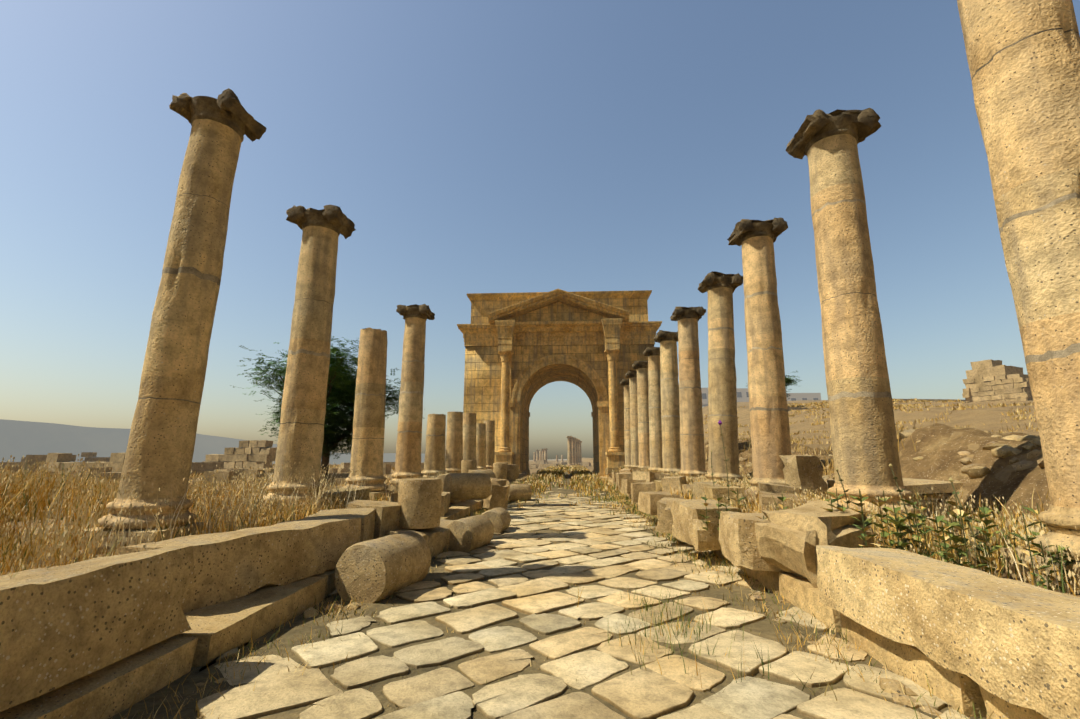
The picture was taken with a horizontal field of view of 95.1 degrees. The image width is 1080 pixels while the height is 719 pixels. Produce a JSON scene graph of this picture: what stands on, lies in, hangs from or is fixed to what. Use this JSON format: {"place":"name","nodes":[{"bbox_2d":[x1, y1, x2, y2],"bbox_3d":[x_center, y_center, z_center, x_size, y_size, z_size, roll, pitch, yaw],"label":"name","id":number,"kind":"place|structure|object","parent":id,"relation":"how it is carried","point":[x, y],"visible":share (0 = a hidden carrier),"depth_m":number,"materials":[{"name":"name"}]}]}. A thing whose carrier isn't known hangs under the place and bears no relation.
{"place":"outdoors","nodes":[
{"label":"outdoors","id":0,"kind":"place"},
{"bbox_2d":[0,419,424,464],"bbox_3d":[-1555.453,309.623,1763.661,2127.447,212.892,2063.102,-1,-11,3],"label":"distant hills","id":1,"kind":"structure","parent":0,"point":[19,440],"depth_m":1987.40,"materials":[{"name":"grey"}]},
{"bbox_2d":[389,493,397,501],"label":"block","id":2,"kind":"structure","parent":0,"point":[393,497],"depth_m":8.14,"materials":[{"name":"stone"}]},
{"bbox_2d":[7,400,1048,532],"bbox_3d":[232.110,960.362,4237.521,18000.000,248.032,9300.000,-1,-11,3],"label":"ground","id":3,"kind":"structure","parent":0,"point":[991,419],"depth_m":33.41,"materials":[{"name":"soil"}]},
{"bbox_2d":[0,440,423,485],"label":"stone ruins","id":4,"kind":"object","parent":3,"relation":"on","point":[255,454],"depth_m":29.20,"materials":[{"name":"stone"}]},
{"bbox_2d":[230,336,424,482],"bbox_3d":[-8.167,2.034,19.136,6.825,5.508,6.911,-1,-11,3],"label":"tree","id":5,"kind":"object","parent":3,"relation":"on","point":[340,399],"depth_m":18.23,"materials":[{"name":"green plant"}]},
{"bbox_2d":[335,531,430,602],"bbox_3d":[-1.567,2.107,5.028,0.585,0.588,0.900,-3,-12,15],"label":"drum","id":6,"kind":"object","parent":3,"relation":"on","point":[378,569],"visible":0.96,"depth_m":4.66,"materials":[{"name":"stone"}]},
{"bbox_2d":[384,519,453,558],"bbox_3d":[-1.602,2.539,6.856,0.534,0.499,1.620,6,-10,14],"label":"block","id":7,"kind":"object","parent":3,"relation":"on","point":[437,539],"depth_m":6.68,"materials":[{"name":"stone"}]},
{"bbox_2d":[398,478,441,528],"bbox_3d":[-1.644,1.951,6.748,0.584,0.620,0.584,-1,-11,3],"label":"drum upright","id":8,"kind":"object","parent":7,"relation":"on","point":[419,500],"visible":0.92,"depth_m":6.51,"materials":[{"name":"stone"}]},
{"bbox_2d":[447,515,493,551],"bbox_3d":[-1.064,2.630,7.427,0.505,0.509,0.800,-3,-12,17],"label":"drum","id":9,"kind":"object","parent":3,"relation":"on","point":[468,534],"visible":0.81,"depth_m":7.10,"materials":[{"name":"stone"}]},
{"bbox_2d":[481,507,510,532],"bbox_3d":[-0.826,2.979,9.056,0.474,0.469,0.750,-2,-12,8],"label":"drum","id":10,"kind":"object","parent":3,"relation":"on","point":[499,518],"visible":0.62,"depth_m":8.73,"materials":[{"name":"stone"}]},
{"bbox_2d":[483,478,509,509],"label":"stone block","id":11,"kind":"structure","parent":3,"relation":"on","point":[498,496],"depth_m":12.52,"materials":[{"name":"stone"}]},
{"bbox_2d":[508,484,531,500],"bbox_3d":[-0.759,4.258,15.707,0.856,0.591,0.586,8,-14,-35],"label":"drum","id":12,"kind":"object","parent":3,"relation":"on","point":[520,492],"visible":0.6,"depth_m":15.53,"materials":[{"name":"stone"}]},
{"bbox_2d":[0,472,1047,718],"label":"kerbs","id":13,"kind":"structure","parent":3,"relation":"on","point":[214,632],"depth_m":3.05,"materials":[{"name":"stone"}]},
{"bbox_2d":[116,517,360,612],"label":"block","id":14,"kind":"structure","parent":13,"relation":"on","point":[231,565],"depth_m":4.16,"materials":[{"name":"stone"}]},
{"bbox_2d":[304,508,374,541],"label":"block","id":15,"kind":"structure","parent":13,"relation":"on","point":[367,515],"depth_m":5.79,"materials":[{"name":"stone"}]},
{"bbox_2d":[347,500,400,538],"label":"block","id":16,"kind":"structure","parent":13,"relation":"on","point":[387,515],"depth_m":6.36,"materials":[{"name":"stone"}]},
{"bbox_2d":[438,473,451,491],"bbox_3d":[-2.226,3.090,12.207,0.545,0.543,0.871,-1,-11,6],"label":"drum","id":17,"kind":"object","parent":13,"relation":"on","point":[442,477],"visible":0.06,"depth_m":11.82,"materials":[{"name":"stone"}]},
{"bbox_2d":[441,492,449,515],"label":"block","id":18,"kind":"structure","parent":13,"relation":"on","point":[445,499],"depth_m":9.80,"materials":[{"name":"stone"}]},
{"bbox_2d":[450,500,465,502],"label":"block","id":19,"kind":"structure","parent":13,"relation":"on","point":[454,501],"depth_m":12.16,"materials":[{"name":"stone"}]},
{"bbox_2d":[443,473,490,499],"bbox_3d":[-1.632,2.850,11.094,0.938,0.582,0.587,7,-13,-30],"label":"drum","id":20,"kind":"object","parent":13,"relation":"on","point":[464,486],"visible":0.96,"depth_m":10.89,"materials":[{"name":"stone"}]},
{"bbox_2d":[611,471,619,481],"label":"block","id":21,"kind":"structure","parent":13,"relation":"on","point":[613,477],"depth_m":23.47,"materials":[{"name":"stone"}]},
{"bbox_2d":[615,472,632,487],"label":"block","id":22,"kind":"structure","parent":13,"relation":"on","point":[623,475],"depth_m":18.98,"materials":[{"name":"stone"}]},
{"bbox_2d":[621,479,645,493],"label":"block","id":23,"kind":"structure","parent":13,"relation":"on","point":[625,486],"depth_m":15.22,"materials":[{"name":"stone"}]},
{"bbox_2d":[631,482,655,502],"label":"block","id":24,"kind":"structure","parent":13,"relation":"on","point":[636,488],"depth_m":12.07,"materials":[{"name":"stone"}]},
{"bbox_2d":[638,492,679,514],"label":"block","id":25,"kind":"structure","parent":13,"relation":"on","point":[647,502],"depth_m":9.79,"materials":[{"name":"stone"}]},
{"bbox_2d":[656,497,678,533],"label":"block","id":26,"kind":"structure","parent":13,"relation":"on","point":[665,518],"depth_m":7.36,"materials":[{"name":"stone"}]},
{"bbox_2d":[671,499,741,550],"bbox_3d":[2.184,2.173,6.543,0.628,0.540,0.911,1,-9,-5],"label":"block","id":27,"kind":"object","parent":13,"relation":"on","point":[688,523],"depth_m":6.21,"materials":[{"name":"stone"}]},
{"bbox_2d":[719,511,785,571],"bbox_3d":[2.374,1.957,5.391,0.689,0.507,1.011,1,-11,9],"label":"block","id":28,"kind":"object","parent":13,"relation":"on","point":[737,539],"depth_m":5.00,"materials":[{"name":"stone"}]},
{"bbox_2d":[816,545,1079,718],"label":"block","id":29,"kind":"structure","parent":13,"relation":"on","point":[1014,642],"depth_m":2.50,"materials":[{"name":"stone"}]},
{"bbox_2d":[536,450,538,460],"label":"column","id":30,"kind":"structure","parent":3,"relation":"on","point":[537,454],"depth_m":133.47,"materials":[{"name":"stone"}]},
{"bbox_2d":[0,398,1079,718],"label":"grass and weeds","id":31,"kind":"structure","parent":3,"relation":"on","point":[78,502],"depth_m":5.33,"materials":[{"name":"beige plant"}]},
{"bbox_2d":[544,448,547,462],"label":"column","id":32,"kind":"structure","parent":3,"relation":"on","point":[545,453],"depth_m":117.63,"materials":[{"name":"stone"}]},
{"bbox_2d":[108,471,986,718],"bbox_3d":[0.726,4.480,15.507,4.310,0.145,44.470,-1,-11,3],"label":"road paving","id":33,"kind":"structure","parent":3,"relation":"on","point":[651,692],"depth_m":3.32,"materials":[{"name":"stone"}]},
{"bbox_2d":[58,427,1044,718],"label":"rubble","id":34,"kind":"object","parent":3,"relation":"on","point":[770,493],"visible":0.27,"depth_m":7.55,"materials":[{"name":"stone"}]},
{"bbox_2d":[507,464,517,478],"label":"stone block","id":35,"kind":"structure","parent":34,"relation":"on","point":[512,471],"depth_m":22.08,"materials":[{"name":"stone"}]},
{"bbox_2d":[457,289,661,476],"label":"arch","id":36,"kind":"structure","parent":3,"relation":"on","point":[522,349],"depth_m":33.49,"materials":[{"name":"beige stone"}]},
{"bbox_2d":[529,460,590,468],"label":"rubble","id":37,"kind":"object","parent":3,"relation":"on","point":[543,464],"visible":0.65,"depth_m":96.56,"materials":[{"name":"stone"}]},
{"bbox_2d":[566,436,572,465],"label":"column","id":38,"kind":"structure","parent":3,"relation":"on","point":[569,450],"depth_m":76.25,"materials":[{"name":"stone"}]},
{"bbox_2d":[572,437,575,464],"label":"column","id":39,"kind":"structure","parent":3,"relation":"on","point":[573,450],"depth_m":80.14,"materials":[{"name":"stone"}]},
{"bbox_2d":[575,438,577,464],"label":"column","id":40,"kind":"structure","parent":3,"relation":"on","point":[576,457],"depth_m":84.00,"materials":[{"name":"stone"}]},
{"bbox_2d":[577,439,579,464],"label":"column","id":41,"kind":"structure","parent":3,"relation":"on","point":[578,440],"depth_m":87.96,"materials":[{"name":"stone"}]},
{"bbox_2d":[579,441,582,464],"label":"column","id":42,"kind":"structure","parent":3,"relation":"on","point":[580,442],"depth_m":91.82,"materials":[{"name":"stone"}]},
{"bbox_2d":[701,388,820,405],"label":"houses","id":43,"kind":"structure","parent":3,"relation":"on","point":[742,394],"depth_m":144.01,"materials":[{"name":"beige paint"}]},
{"bbox_2d":[747,371,802,398],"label":"tree","id":44,"kind":"object","parent":3,"relation":"on","point":[790,380],"depth_m":66.63,"materials":[{"name":"green plant"}]},
{"bbox_2d":[788,399,965,410],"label":"ruin walls","id":45,"kind":"structure","parent":3,"relation":"on","point":[797,408],"depth_m":78.50,"materials":[{"name":"stone"}]},
{"bbox_2d":[962,360,1032,402],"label":"ruined building","id":46,"kind":"structure","parent":3,"relation":"on","point":[990,380],"depth_m":43.28,"materials":[{"name":"stone"}]},
{"bbox_2d":[0,472,1079,596],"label":"sidewalk soil","id":47,"kind":"structure","parent":0,"point":[1003,575],"depth_m":4.66,"materials":[{"name":"brown soil"}]},
{"bbox_2d":[0,545,194,711],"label":"block","id":48,"kind":"structure","parent":47,"relation":"on","point":[62,625],"depth_m":2.50,"materials":[{"name":"stone"}]},
{"bbox_2d":[71,88,266,550],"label":"column","id":49,"kind":"structure","parent":47,"relation":"on","point":[161,443],"depth_m":5.31,"materials":[{"name":"stone"}]},
{"bbox_2d":[248,205,355,513],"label":"column","id":50,"kind":"structure","parent":47,"relation":"on","point":[301,428],"depth_m":8.05,"materials":[{"name":"stone"}]},
{"bbox_2d":[342,327,394,500],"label":"column","id":51,"kind":"structure","parent":47,"relation":"on","point":[367,449],"depth_m":10.63,"materials":[{"name":"stone"}]},
{"bbox_2d":[387,304,434,490],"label":"column","id":52,"kind":"structure","parent":47,"relation":"on","point":[409,431],"depth_m":13.57,"materials":[{"name":"stone"}]},
{"bbox_2d":[421,414,447,477],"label":"column","id":53,"kind":"structure","parent":47,"relation":"on","point":[434,463],"depth_m":16.00,"materials":[{"name":"stone"}]},
{"bbox_2d":[445,412,462,473],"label":"column","id":54,"kind":"structure","parent":47,"relation":"on","point":[454,449],"depth_m":18.80,"materials":[{"name":"stone"}]},
{"bbox_2d":[461,460,476,472],"bbox_3d":[-2.663,4.193,18.456,0.584,0.854,0.577,-1,-11,3],"label":"drum","id":55,"kind":"object","parent":47,"relation":"on","point":[467,466],"visible":0.54,"depth_m":18.26,"materials":[{"name":"stone"}]},
{"bbox_2d":[463,413,477,468],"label":"column","id":56,"kind":"structure","parent":47,"relation":"on","point":[469,436],"depth_m":21.58,"materials":[{"name":"stone"}]},
{"bbox_2d":[476,423,486,469],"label":"column","id":57,"kind":"structure","parent":47,"relation":"on","point":[481,445],"depth_m":24.27,"materials":[{"name":"stone"}]},
{"bbox_2d":[484,420,494,469],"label":"column","id":58,"kind":"structure","parent":47,"relation":"on","point":[490,442],"depth_m":27.06,"materials":[{"name":"stone"}]},
{"bbox_2d":[493,463,506,479],"bbox_3d":[-1.681,4.720,20.750,0.585,0.727,0.590,-1,-11,3],"label":"drum","id":59,"kind":"object","parent":47,"relation":"on","point":[500,470],"visible":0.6,"depth_m":20.53,"materials":[{"name":"stone"}]},
{"bbox_2d":[620,379,630,467],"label":"column","id":60,"kind":"structure","parent":47,"relation":"on","point":[625,384],"depth_m":29.61,"materials":[{"name":"stone"}]},
{"bbox_2d":[625,370,638,466],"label":"column","id":61,"kind":"structure","parent":47,"relation":"on","point":[631,375],"depth_m":26.69,"materials":[{"name":"stone"}]},
{"bbox_2d":[632,361,649,470],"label":"column","id":62,"kind":"structure","parent":47,"relation":"on","point":[641,367],"depth_m":23.81,"materials":[{"name":"stone"}]},
{"bbox_2d":[643,347,662,471],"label":"column","id":63,"kind":"structure","parent":47,"relation":"on","point":[655,427],"depth_m":20.88,"materials":[{"name":"stone"}]},
{"bbox_2d":[653,330,680,474],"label":"column","id":64,"kind":"structure","parent":47,"relation":"on","point":[670,418],"depth_m":18.01,"materials":[{"name":"stone"}]},
{"bbox_2d":[670,306,707,479],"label":"column","id":65,"kind":"structure","parent":47,"relation":"on","point":[691,430],"depth_m":15.08,"materials":[{"name":"stone"}]},
{"bbox_2d":[698,271,742,484],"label":"column","id":66,"kind":"structure","parent":47,"relation":"on","point":[719,287],"depth_m":12.23,"materials":[{"name":"stone"}]},
{"bbox_2d":[727,218,791,490],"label":"column","id":67,"kind":"structure","parent":47,"relation":"on","point":[769,416],"depth_m":9.35,"materials":[{"name":"stone"}]},
{"bbox_2d":[779,455,827,499],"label":"stone block","id":68,"kind":"structure","parent":47,"relation":"on","point":[803,472],"depth_m":8.15,"materials":[{"name":"stone"}]},
{"bbox_2d":[754,500,873,587],"bbox_3d":[2.580,1.722,4.682,0.838,0.678,0.950,-3,-2,-15],"label":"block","id":69,"kind":"object","parent":47,"relation":"on","point":[788,540],"visible":0.65,"depth_m":4.44,"materials":[{"name":"beige stone"}]},
{"bbox_2d":[785,108,940,534],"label":"column","id":70,"kind":"structure","parent":47,"relation":"on","point":[864,437],"depth_m":6.46,"materials":[{"name":"stone"}]},
{"bbox_2d":[699,420,1078,592],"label":"thistles","id":71,"kind":"object","parent":47,"relation":"on","point":[900,525],"visible":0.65,"depth_m":3.88,"materials":[{"name":"green plant"}]},
{"bbox_2d":[827,478,963,504],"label":"stone block","id":72,"kind":"structure","parent":47,"relation":"on","point":[920,485],"depth_m":7.20,"materials":[{"name":"stone"}]},
{"bbox_2d":[957,0,1079,593],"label":"column","id":73,"kind":"structure","parent":47,"relation":"on","point":[1023,58],"depth_m":3.66,"materials":[{"name":"stone"}]},
{"bbox_3d":[-2.253,3.904,14.870,0.721,0.436,1.216,3,-11,4],"label":"block","id":74,"kind":"object","parent":47,"relation":"on","visible":0},
{"bbox_2d":[469,469,495,477],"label":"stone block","id":75,"kind":"structure","parent":74,"relation":"on","point":[490,473],"depth_m":14.68,"materials":[{"name":"stone"}]},
{"bbox_2d":[0,0,1079,459],"label":"sky","id":76,"kind":"structure","parent":0,"point":[468,146],"materials":[{"name":"blue"}]},
{"bbox_2d":[704,423,1050,534],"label":"earth bank","id":77,"kind":"structure","parent":0,"point":[939,454],"depth_m":7.73,"materials":[{"name":"soil"}]}
]}

